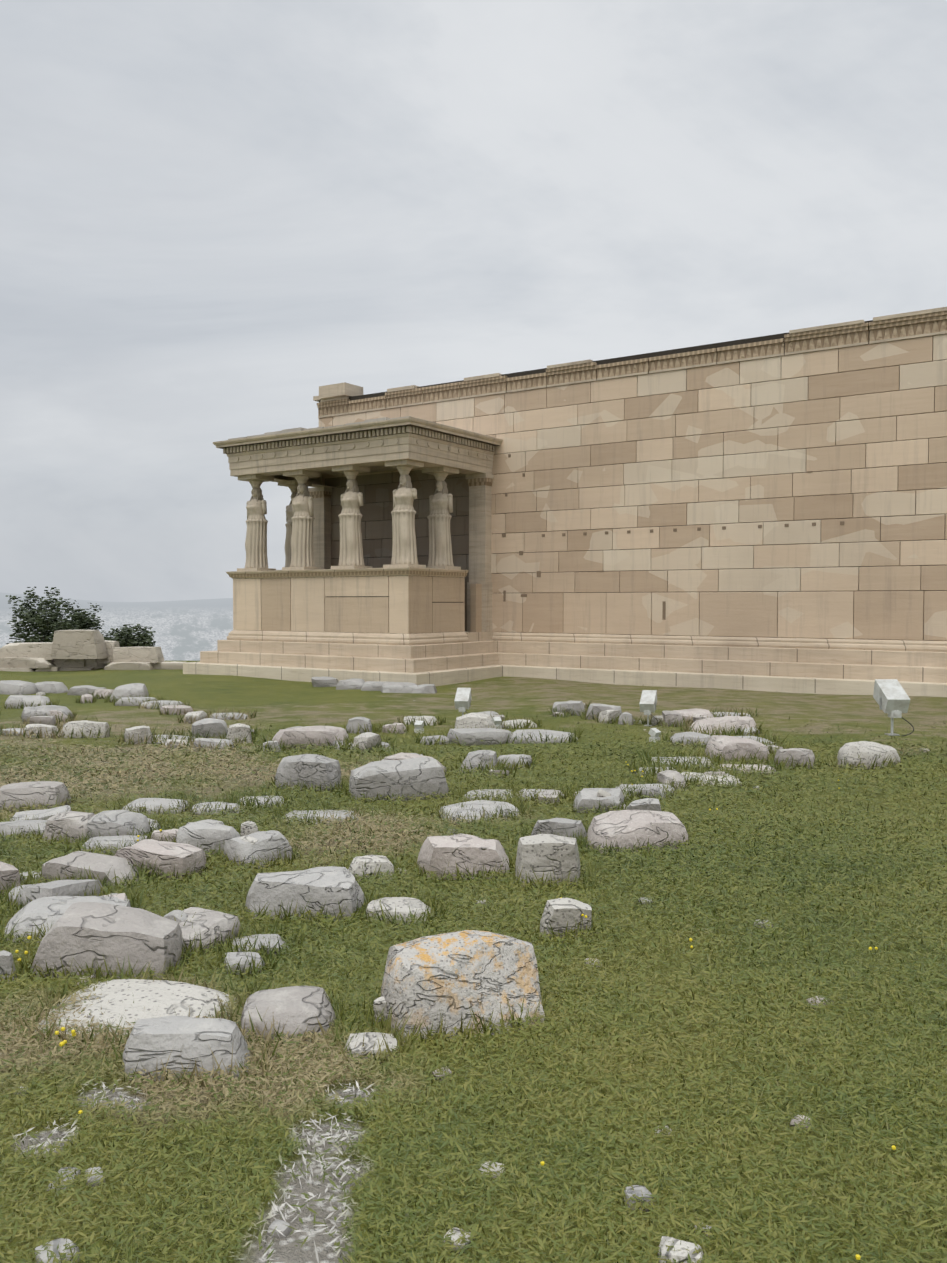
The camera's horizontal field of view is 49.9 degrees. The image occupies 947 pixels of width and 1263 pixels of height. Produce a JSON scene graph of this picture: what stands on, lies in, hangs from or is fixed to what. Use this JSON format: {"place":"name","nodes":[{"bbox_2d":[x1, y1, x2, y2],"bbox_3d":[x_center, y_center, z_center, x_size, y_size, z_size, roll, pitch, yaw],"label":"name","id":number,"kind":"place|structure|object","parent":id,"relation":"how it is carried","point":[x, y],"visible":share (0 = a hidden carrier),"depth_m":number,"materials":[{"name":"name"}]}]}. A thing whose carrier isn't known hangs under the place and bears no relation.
{"place":"outdoors","nodes":[
{"label":"outdoors","id":0,"kind":"place"},
{"bbox_2d":[0,592,946,1262],"bbox_3d":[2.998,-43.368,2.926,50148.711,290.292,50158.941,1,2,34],"label":"terrain","id":1,"kind":"structure","parent":0,"point":[186,630],"depth_m":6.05,"materials":[{"name":"green plant"}]},
{"bbox_2d":[0,950,16,983],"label":"rock","id":2,"kind":"object","parent":1,"relation":"on","point":[6,961],"visible":0.52,"depth_m":4.46,"materials":[{"name":"grey stone"}]},
{"bbox_2d":[0,861,19,897],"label":"stone","id":3,"kind":"object","parent":1,"relation":"on","point":[7,871],"visible":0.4,"depth_m":5.82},
{"bbox_2d":[0,668,36,671],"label":"ancient block","id":4,"kind":"object","parent":1,"relation":"on","point":[19,669],"depth_m":29.48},
{"bbox_2d":[0,658,55,668],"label":"ancient block","id":5,"kind":"object","parent":4,"relation":"on","point":[31,663],"depth_m":29.58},
{"bbox_2d":[0,642,52,659],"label":"ancient block","id":6,"kind":"object","parent":5,"relation":"on","point":[29,650],"depth_m":29.76,"materials":[{"name":"stone"}]},
{"bbox_2d":[0,680,37,694],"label":"rock","id":7,"kind":"object","parent":1,"relation":"on","point":[13,687],"visible":0.6,"depth_m":21.91,"materials":[{"name":"grey stone"}]},
{"bbox_2d":[0,820,46,838],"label":"rock","id":8,"kind":"object","parent":1,"relation":"on","point":[18,825],"visible":0.33,"depth_m":7.31,"materials":[{"name":"grey stone"}]},
{"bbox_2d":[5,695,51,708],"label":"rock","id":9,"kind":"object","parent":1,"relation":"on","point":[11,700],"visible":0.4,"depth_m":19.17,"materials":[{"name":"grey stone"}]},
{"bbox_2d":[0,781,70,811],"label":"rock","id":10,"kind":"object","parent":1,"relation":"on","point":[39,791],"visible":0.56,"depth_m":8.51,"materials":[{"name":"grey stone"}]},
{"bbox_2d":[9,805,71,821],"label":"stone","id":11,"kind":"object","parent":1,"relation":"on","point":[42,814],"visible":0.33,"depth_m":7.81,"materials":[{"name":"grey stone"}]},
{"bbox_2d":[25,724,59,737],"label":"rock","id":12,"kind":"object","parent":1,"relation":"on","point":[42,727],"visible":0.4,"depth_m":13.95,"materials":[{"name":"stone"}]},
{"bbox_2d":[21,705,73,721],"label":"rock","id":13,"kind":"object","parent":1,"relation":"on","point":[29,711],"visible":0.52,"depth_m":16.03,"materials":[{"name":"grey stone"}]},
{"bbox_2d":[5,587,90,660],"bbox_3d":[-14.771,0.294,35.142,3.458,3.746,2.536,1,2,34],"label":"olive shrub","id":14,"kind":"object","parent":1,"relation":"on","point":[35,619],"visible":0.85,"depth_m":35.05,"materials":[{"name":"green plant"}]},
{"bbox_2d":[35,681,68,692],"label":"rock","id":15,"kind":"object","parent":1,"relation":"on","point":[52,687],"visible":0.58,"depth_m":22.32,"materials":[{"name":"grey stone"}]},
{"bbox_2d":[34,1238,80,1262],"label":"rock","id":16,"kind":"object","parent":1,"relation":"on","point":[43,1254],"visible":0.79,"depth_m":2.57,"materials":[{"name":"grey stone"}]},
{"bbox_2d":[16,879,103,906],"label":"stone","id":17,"kind":"object","parent":1,"relation":"on","point":[60,887],"visible":0.48,"depth_m":5.51,"materials":[{"name":"grey stone"}]},
{"bbox_2d":[4,896,130,942],"bbox_3d":[-2.091,1.514,5.252,0.611,0.232,0.482,2,0,-6],"label":"rock","id":18,"kind":"object","parent":1,"relation":"on","point":[38,912],"visible":0.27,"depth_m":5.14,"materials":[{"name":"grey stone"}]},
{"bbox_2d":[43,811,94,845],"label":"rock","id":19,"kind":"object","parent":1,"relation":"on","point":[74,821],"visible":0.48,"depth_m":7.13,"materials":[{"name":"grey stone"}]},
{"bbox_2d":[44,603,112,640],"bbox_3d":[-14.044,0.562,35.984,2.380,3.160,2.193,1,2,34],"label":"olive shrub","id":20,"kind":"object","parent":1,"relation":"on","point":[88,623],"visible":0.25,"depth_m":35.91,"materials":[{"name":"green plant"}]},
{"bbox_2d":[60,720,109,737],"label":"rock","id":21,"kind":"object","parent":1,"relation":"on","point":[89,726],"visible":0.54,"depth_m":14.11,"materials":[{"name":"stone"}]},
{"bbox_2d":[42,851,138,885],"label":"rock","id":22,"kind":"object","parent":1,"relation":"on","point":[102,864],"visible":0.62,"depth_m":6.08,"materials":[{"name":"grey stone"}]},
{"bbox_2d":[85,659,107,668],"bbox_3d":[-11.390,0.930,30.631,0.501,0.334,0.864,0,2,2],"label":"ancient block","id":23,"kind":"object","parent":1,"relation":"on","point":[92,663],"depth_m":30.23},
{"bbox_2d":[51,630,107,658],"bbox_3d":[-11.564,0.377,29.890,1.382,0.867,0.861,0,2,1],"label":"ancient block","id":24,"kind":"object","parent":23,"relation":"on","point":[78,644],"depth_m":29.47,"materials":[{"name":"stone"}]},
{"bbox_2d":[31,902,181,979],"bbox_3d":[-1.679,1.492,4.716,0.664,0.393,0.393,5,3,2],"label":"rock","id":25,"kind":"object","parent":1,"relation":"on","point":[82,933],"visible":0.62,"depth_m":4.57,"materials":[{"name":"grey stone"}]},
{"bbox_2d":[82,835,148,854],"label":"rock","id":26,"kind":"object","parent":1,"relation":"on","point":[110,841],"visible":0.35,"depth_m":6.86,"materials":[{"name":"grey stone"}]},
{"bbox_2d":[86,810,149,838],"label":"rock","id":27,"kind":"object","parent":1,"relation":"on","point":[112,822],"visible":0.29,"depth_m":7.14,"materials":[{"name":"grey stone"}]},
{"bbox_2d":[110,683,148,701],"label":"rock","id":28,"kind":"object","parent":1,"relation":"on","point":[133,690],"visible":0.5,"depth_m":20.16,"materials":[{"name":"grey stone"}]},
{"bbox_2d":[104,624,155,646],"bbox_3d":[-11.576,0.941,34.546,1.911,2.488,1.956,0,2,1],"label":"olive shrub","id":29,"kind":"object","parent":1,"relation":"on","point":[124,637],"visible":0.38,"depth_m":34.20,"materials":[{"name":"green plant"}]},
{"bbox_2d":[35,979,236,1045],"bbox_3d":[-1.369,1.564,4.121,0.767,0.121,0.600,0,4,10],"label":"rock","id":30,"kind":"object","parent":1,"relation":"on","point":[163,998],"visible":0.42,"depth_m":4.14,"materials":[{"name":"stone"}]},
{"bbox_2d":[124,725,152,743],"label":"stone","id":31,"kind":"object","parent":1,"relation":"on","point":[143,731],"visible":0.56,"depth_m":13.65,"materials":[{"name":"stone"}]},
{"bbox_2d":[122,798,187,814],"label":"rock","id":32,"kind":"object","parent":1,"relation":"on","point":[150,803],"visible":0.52,"depth_m":8.29,"materials":[{"name":"grey stone"}]},
{"bbox_2d":[114,839,205,878],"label":"rock","id":33,"kind":"object","parent":1,"relation":"on","point":[178,857],"visible":0.56,"depth_m":6.27,"materials":[{"name":"stone"}]},
{"bbox_2d":[122,1015,252,1081],"bbox_3d":[-1.033,1.546,3.707,0.468,0.265,0.273,4,2,-5],"label":"rock","id":34,"kind":"object","parent":1,"relation":"on","point":[151,1041],"visible":0.58,"depth_m":3.62,"materials":[{"name":"grey stone"}]},
{"bbox_2d":[176,822,240,856],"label":"rock","id":35,"kind":"object","parent":1,"relation":"on","point":[211,835],"visible":0.38,"depth_m":6.81,"materials":[{"name":"grey stone"}]},
{"bbox_2d":[179,907,239,955],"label":"stone","id":36,"kind":"object","parent":1,"relation":"on","point":[211,924],"visible":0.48,"depth_m":5.00,"materials":[{"name":"grey stone"}]},
{"bbox_2d":[192,718,227,738],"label":"rock","id":37,"kind":"object","parent":1,"relation":"on","point":[216,726],"visible":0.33,"depth_m":14.24,"materials":[{"name":"grey stone"}]},
{"bbox_2d":[193,738,233,750],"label":"rock","id":38,"kind":"object","parent":1,"relation":"on","point":[204,741],"visible":0.4,"depth_m":12.90,"materials":[{"name":"grey stone"}]},
{"bbox_2d":[190,802,239,814],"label":"rock","id":39,"kind":"object","parent":1,"relation":"on","point":[213,804],"visible":0.27,"depth_m":8.28,"materials":[{"name":"grey stone"}]},
{"bbox_2d":[226,723,251,742],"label":"rock","id":40,"kind":"object","parent":1,"relation":"on","point":[237,730],"visible":0.56,"depth_m":13.66,"materials":[{"name":"stone"}]},
{"bbox_2d":[224,952,264,974],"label":"stone","id":41,"kind":"object","parent":1,"relation":"on","point":[233,958],"visible":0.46,"depth_m":4.68,"materials":[{"name":"grey stone"}]},
{"bbox_2d":[223,830,292,869],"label":"stone","id":42,"kind":"object","parent":1,"relation":"on","point":[267,842],"visible":0.65,"depth_m":6.60,"materials":[{"name":"grey stone"}]},
{"bbox_2d":[232,934,288,954],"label":"rock","id":43,"kind":"object","parent":1,"relation":"on","point":[273,939],"visible":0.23,"depth_m":4.98,"materials":[{"name":"grey stone"}]},
{"bbox_2d":[267,1219,291,1237],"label":"pebble","id":44,"kind":"object","parent":1,"relation":"on","point":[285,1231],"visible":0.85,"depth_m":2.71,"materials":[{"name":"grey stone"}]},
{"bbox_2d":[241,986,335,1043],"bbox_3d":[-0.736,1.570,4.063,0.380,0.232,0.308,-1,3,-1],"label":"rock","id":45,"kind":"object","parent":1,"relation":"on","point":[293,1007],"visible":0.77,"depth_m":3.98,"materials":[{"name":"grey stone"}]},
{"bbox_2d":[245,866,365,920],"bbox_3d":[-0.933,1.515,5.660,0.651,0.373,0.383,5,1,0],"label":"rock","id":46,"kind":"object","parent":1,"relation":"on","point":[317,887],"visible":0.58,"depth_m":5.51,"materials":[{"name":"grey stone"}]},
{"bbox_2d":[275,754,341,791],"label":"rock","id":47,"kind":"object","parent":1,"relation":"on","point":[315,768],"visible":0.6,"depth_m":9.53,"materials":[{"name":"grey stone"}]},
{"bbox_2d":[272,726,347,748],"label":"rock","id":48,"kind":"object","parent":1,"relation":"on","point":[302,735],"visible":0.5,"depth_m":12.98,"materials":[{"name":"stone"}]},
{"bbox_2d":[286,810,359,824],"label":"rock","id":49,"kind":"object","parent":1,"relation":"on","point":[321,812],"visible":0.31,"depth_m":8.09,"materials":[{"name":"grey stone"}]},
{"bbox_2d":[336,678,364,689],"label":"stone block","id":50,"kind":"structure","parent":1,"relation":"on","point":[352,683],"depth_m":23.27,"materials":[{"name":"grey stone"}]},
{"bbox_2d":[346,717,371,733],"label":"rock","id":51,"kind":"object","parent":1,"relation":"on","point":[355,721],"visible":0.58,"depth_m":14.88,"materials":[{"name":"grey stone"}]},
{"bbox_2d":[351,732,380,752],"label":"stone","id":52,"kind":"object","parent":1,"relation":"on","point":[368,739],"visible":0.46,"depth_m":12.69,"materials":[{"name":"stone"}]},
{"bbox_2d":[348,855,393,881],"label":"rock","id":53,"kind":"object","parent":1,"relation":"on","point":[372,862],"visible":0.56,"depth_m":6.35,"materials":[{"name":"stone"}]},
{"bbox_2d":[345,1032,399,1063],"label":"rock","id":54,"kind":"object","parent":1,"relation":"on","point":[370,1040],"visible":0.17,"depth_m":3.80,"materials":[{"name":"stone"}]},
{"bbox_2d":[365,897,430,924],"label":"rock","id":55,"kind":"object","parent":1,"relation":"on","point":[401,905],"visible":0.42,"depth_m":5.53,"materials":[{"name":"stone"}]},
{"bbox_2d":[349,757,448,800],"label":"rock","id":56,"kind":"object","parent":1,"relation":"on","point":[415,776],"visible":0.56,"depth_m":9.08,"materials":[{"name":"grey stone"}]},
{"bbox_2d":[381,682,417,692],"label":"stone block","id":57,"kind":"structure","parent":1,"relation":"on","point":[399,687],"depth_m":22.47,"materials":[{"name":"grey stone"}]},
{"bbox_2d":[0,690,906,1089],"bbox_3d":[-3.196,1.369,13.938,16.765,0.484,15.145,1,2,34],"label":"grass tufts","id":58,"kind":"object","parent":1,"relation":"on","point":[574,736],"visible":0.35,"depth_m":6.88,"materials":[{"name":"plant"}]},
{"bbox_2d":[15,764,895,1259],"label":"yellow flowers","id":59,"kind":"object","parent":1,"relation":"on","point":[61,1044],"visible":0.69,"depth_m":3.68,"materials":[{"name":"yellow plant"}]},
{"bbox_2d":[381,930,544,1043],"bbox_3d":[-0.052,1.512,4.194,0.675,0.531,0.420,7,-14,-22],"label":"rock","id":60,"kind":"object","parent":1,"relation":"on","point":[454,976],"visible":0.67,"depth_m":4.08,"materials":[{"name":"stone"}]},
{"bbox_2d":[454,688,471,715],"bbox_3d":[-0.138,1.136,15.643,0.286,0.525,0.336,0,2,9],"label":"floodlight","id":61,"kind":"object","parent":1,"relation":"on","point":[462,700],"visible":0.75,"depth_m":15.55,"materials":[{"name":"paint"}]},
{"bbox_2d":[417,833,509,879],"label":"rock","id":62,"kind":"object","parent":1,"relation":"on","point":[438,854],"visible":0.6,"depth_m":6.39,"materials":[{"name":"stone"}]},
{"bbox_2d":[454,713,495,728],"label":"rock","id":63,"kind":"object","parent":1,"relation":"on","point":[474,720],"visible":0.48,"depth_m":14.73,"materials":[{"name":"stone"}]},
{"bbox_2d":[459,750,496,773],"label":"rock","id":64,"kind":"object","parent":1,"relation":"on","point":[474,757],"visible":0.54,"depth_m":10.85,"materials":[{"name":"grey stone"}]},
{"bbox_2d":[439,800,518,821],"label":"rock","id":65,"kind":"object","parent":1,"relation":"on","point":[477,804],"visible":0.46,"depth_m":8.27,"materials":[{"name":"grey stone"}]},
{"bbox_2d":[447,728,512,745],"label":"rock","id":66,"kind":"object","parent":1,"relation":"on","point":[474,736],"visible":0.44,"depth_m":13.58,"materials":[{"name":"grey stone"}]},
{"bbox_2d":[497,754,531,768],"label":"rock","id":67,"kind":"object","parent":1,"relation":"on","point":[513,757],"visible":0.25,"depth_m":11.02,"materials":[{"name":"grey stone"}]},
{"bbox_2d":[509,729,577,743],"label":"rock","id":68,"kind":"object","parent":1,"relation":"on","point":[518,733],"visible":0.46,"depth_m":13.58,"materials":[{"name":"grey stone"}]},
{"bbox_2d":[515,834,579,886],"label":"rock","id":69,"kind":"object","parent":1,"relation":"on","point":[538,853],"visible":0.73,"depth_m":6.16,"materials":[{"name":"stone"}]},
{"bbox_2d":[531,818,586,842],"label":"rock","id":70,"kind":"object","parent":1,"relation":"on","point":[556,826],"visible":0.44,"depth_m":7.28,"materials":[{"name":"grey stone"}]},
{"bbox_2d":[183,632,946,696],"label":"temple steps","id":71,"kind":"structure","parent":1,"relation":"on","point":[835,666],"depth_m":24.67,"materials":[{"name":"stone"}]},
{"bbox_2d":[233,576,464,633],"bbox_3d":[-2.928,-0.547,28.226,6.370,2.170,4.040,1,2,34],"label":"porch podium","id":72,"kind":"object","parent":71,"relation":"on","point":[397,604],"visible":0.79,"depth_m":26.24,"materials":[{"name":"stone"}]},
{"bbox_2d":[237,474,275,570],"bbox_3d":[-6.058,-2.991,28.362,0.800,2.648,0.720,1,2,34],"label":"caryatid","id":73,"kind":"object","parent":72,"relation":"on","point":[256,541],"visible":1,"depth_m":28.16,"materials":[{"name":"stone"}]},
{"bbox_2d":[278,480,311,566],"bbox_3d":[-5.195,-3.028,29.649,0.800,2.648,0.720,1,2,34],"label":"caryatid","id":74,"kind":"object","parent":72,"relation":"on","point":[292,485],"visible":0.48,"depth_m":29.49,"materials":[{"name":"stone"}]},
{"bbox_2d":[282,470,322,569],"bbox_3d":[-4.615,-2.962,27.395,0.800,2.648,0.720,1,2,34],"label":"caryatid","id":75,"kind":"object","parent":72,"relation":"on","point":[302,554],"visible":1,"depth_m":27.19,"materials":[{"name":"stone"}]},
{"bbox_2d":[331,465,371,568],"bbox_3d":[-3.172,-2.934,26.429,0.800,2.648,0.720,1,2,34],"label":"caryatid","id":76,"kind":"object","parent":72,"relation":"on","point":[351,544],"visible":1,"depth_m":26.23,"materials":[{"name":"stone"}]},
{"bbox_2d":[226,567,493,644],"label":"porch podium mouldings","id":77,"kind":"object","parent":72,"relation":"attached to","point":[475,633],"visible":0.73,"depth_m":26.42,"materials":[{"name":"stone"}]},
{"bbox_2d":[383,460,425,567],"bbox_3d":[-1.729,-2.906,25.463,0.800,2.648,0.720,1,2,34],"label":"caryatid","id":78,"kind":"object","parent":72,"relation":"on","point":[404,548],"visible":1,"depth_m":25.27,"materials":[{"name":"stone"}]},
{"bbox_2d":[422,467,460,569],"bbox_3d":[-0.867,-2.944,26.750,0.800,2.648,0.720,1,2,34],"label":"caryatid","id":79,"kind":"object","parent":72,"relation":"on","point":[439,518],"visible":1,"depth_m":26.55,"materials":[{"name":"stone"}]},
{"bbox_2d":[319,320,946,640],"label":"temple wall","id":80,"kind":"structure","parent":71,"relation":"on","point":[738,450],"depth_m":24.38,"materials":[{"name":"stone"}]},
{"bbox_2d":[213,416,502,487],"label":"porch entablature","id":81,"kind":"structure","parent":80,"relation":"attached to","point":[374,445],"depth_m":26.26,"materials":[{"name":"stone"}]},
{"bbox_2d":[308,473,493,631],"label":"porch anta pilasters","id":82,"kind":"object","parent":80,"relation":"attached to","point":[480,494],"visible":0.69,"depth_m":27.90,"materials":[{"name":"stone"}]},
{"bbox_2d":[313,307,946,417],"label":"cornice","id":83,"kind":"structure","parent":80,"relation":"attached to","point":[334,399],"depth_m":25.25,"materials":[{"name":"stone"}]},
{"bbox_2d":[502,454,843,619],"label":"wall holes","id":84,"kind":"object","parent":80,"relation":"attached to","point":[628,531],"visible":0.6,"depth_m":25.62,"materials":[{"name":"brown"}]},
{"bbox_2d":[539,898,591,938],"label":"rock","id":85,"kind":"object","parent":1,"relation":"on","point":[558,911],"visible":0.54,"depth_m":5.17,"materials":[{"name":"stone"}]},
{"bbox_2d":[552,700,584,715],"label":"rock","id":86,"kind":"object","parent":1,"relation":"on","point":[576,705],"visible":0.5,"depth_m":17.18,"materials":[{"name":"grey stone"}]},
{"bbox_2d":[573,788,623,812],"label":"stone","id":87,"kind":"object","parent":1,"relation":"on","point":[586,797],"visible":0.67,"depth_m":8.33,"materials":[{"name":"grey stone"}]},
{"bbox_2d":[586,810,687,853],"bbox_3d":[1.143,1.455,7.151,0.723,0.375,0.475,-4,6,-13],"label":"rock","id":88,"kind":"object","parent":1,"relation":"on","point":[631,827],"visible":0.54,"depth_m":6.99,"materials":[{"name":"stone"}]},
{"bbox_2d":[623,1185,653,1212],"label":"pebble","id":89,"kind":"object","parent":1,"relation":"on","point":[636,1191],"visible":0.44,"depth_m":2.81,"materials":[{"name":"grey stone"}]},
{"bbox_2d":[627,798,660,810],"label":"rock","id":90,"kind":"object","parent":1,"relation":"on","point":[652,804],"visible":0.35,"depth_m":7.77,"materials":[{"name":"grey stone"}]},
{"bbox_2d":[639,690,657,726],"bbox_3d":[2.741,1.194,15.805,0.296,0.543,0.348,1,2,19],"label":"floodlight","id":91,"kind":"object","parent":1,"relation":"on","point":[648,702],"visible":0.98,"depth_m":15.72,"materials":[{"name":"paint"}]},
{"bbox_2d":[656,770,687,790],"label":"stone","id":92,"kind":"object","parent":1,"relation":"on","point":[662,776],"visible":0.65,"depth_m":9.33,"materials":[{"name":"grey stone"}]},
{"bbox_2d":[657,1236,703,1262],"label":"rock","id":93,"kind":"object","parent":1,"relation":"on","point":[681,1252],"visible":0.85,"depth_m":2.56,"materials":[{"name":"stone"}]},
{"bbox_2d":[670,732,710,746],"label":"rock","id":94,"kind":"object","parent":1,"relation":"on","point":[685,735],"visible":0.31,"depth_m":13.06,"materials":[{"name":"grey stone"}]},
{"bbox_2d":[673,708,712,720],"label":"rock","id":95,"kind":"object","parent":1,"relation":"on","point":[696,712],"visible":0.33,"depth_m":16.30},
{"bbox_2d":[689,716,756,734],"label":"rock","id":96,"kind":"object","parent":1,"relation":"on","point":[739,721],"visible":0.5,"depth_m":14.92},
{"bbox_2d":[705,735,769,763],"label":"rock","id":97,"kind":"object","parent":1,"relation":"on","point":[735,746],"visible":0.38,"depth_m":11.29,"materials":[{"name":"stone"}]},
{"bbox_2d":[774,748,814,768],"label":"rock","id":98,"kind":"object","parent":1,"relation":"on","point":[800,755],"visible":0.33,"depth_m":10.95,"materials":[{"name":"grey stone"}]},
{"bbox_2d":[837,741,899,769],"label":"rock","id":99,"kind":"object","parent":1,"relation":"on","point":[869,750],"visible":0.54,"depth_m":10.97,"materials":[{"name":"stone"}]},
{"bbox_2d":[873,679,913,735],"bbox_3d":[4.820,0.872,11.666,0.345,0.626,0.406,0,2,-1],"label":"floodlight","id":100,"kind":"object","parent":1,"relation":"on","point":[891,697],"visible":1,"depth_m":11.57,"materials":[{"name":"paint"}]},
{"bbox_3d":[-10.226,1.422,30.393,1.978,0.329,0.761,0,2,2],"label":"ancient block","id":101,"kind":"object","parent":1,"relation":"on","visible":0},
{"bbox_2d":[104,662,153,669],"bbox_3d":[-10.126,1.084,30.071,1.381,0.372,0.741,0,2,0],"label":"ancient block","id":102,"kind":"object","parent":101,"relation":"on","point":[130,666],"depth_m":29.73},
{"bbox_2d":[113,647,164,662],"bbox_3d":[-9.966,0.696,30.269,1.424,0.488,0.596,0,2,1],"label":"ancient block","id":103,"kind":"object","parent":102,"relation":"on","point":[139,654],"depth_m":30.02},
{"bbox_2d":[0,0,946,601],"label":"sky","id":104,"kind":"structure","parent":0,"point":[215,215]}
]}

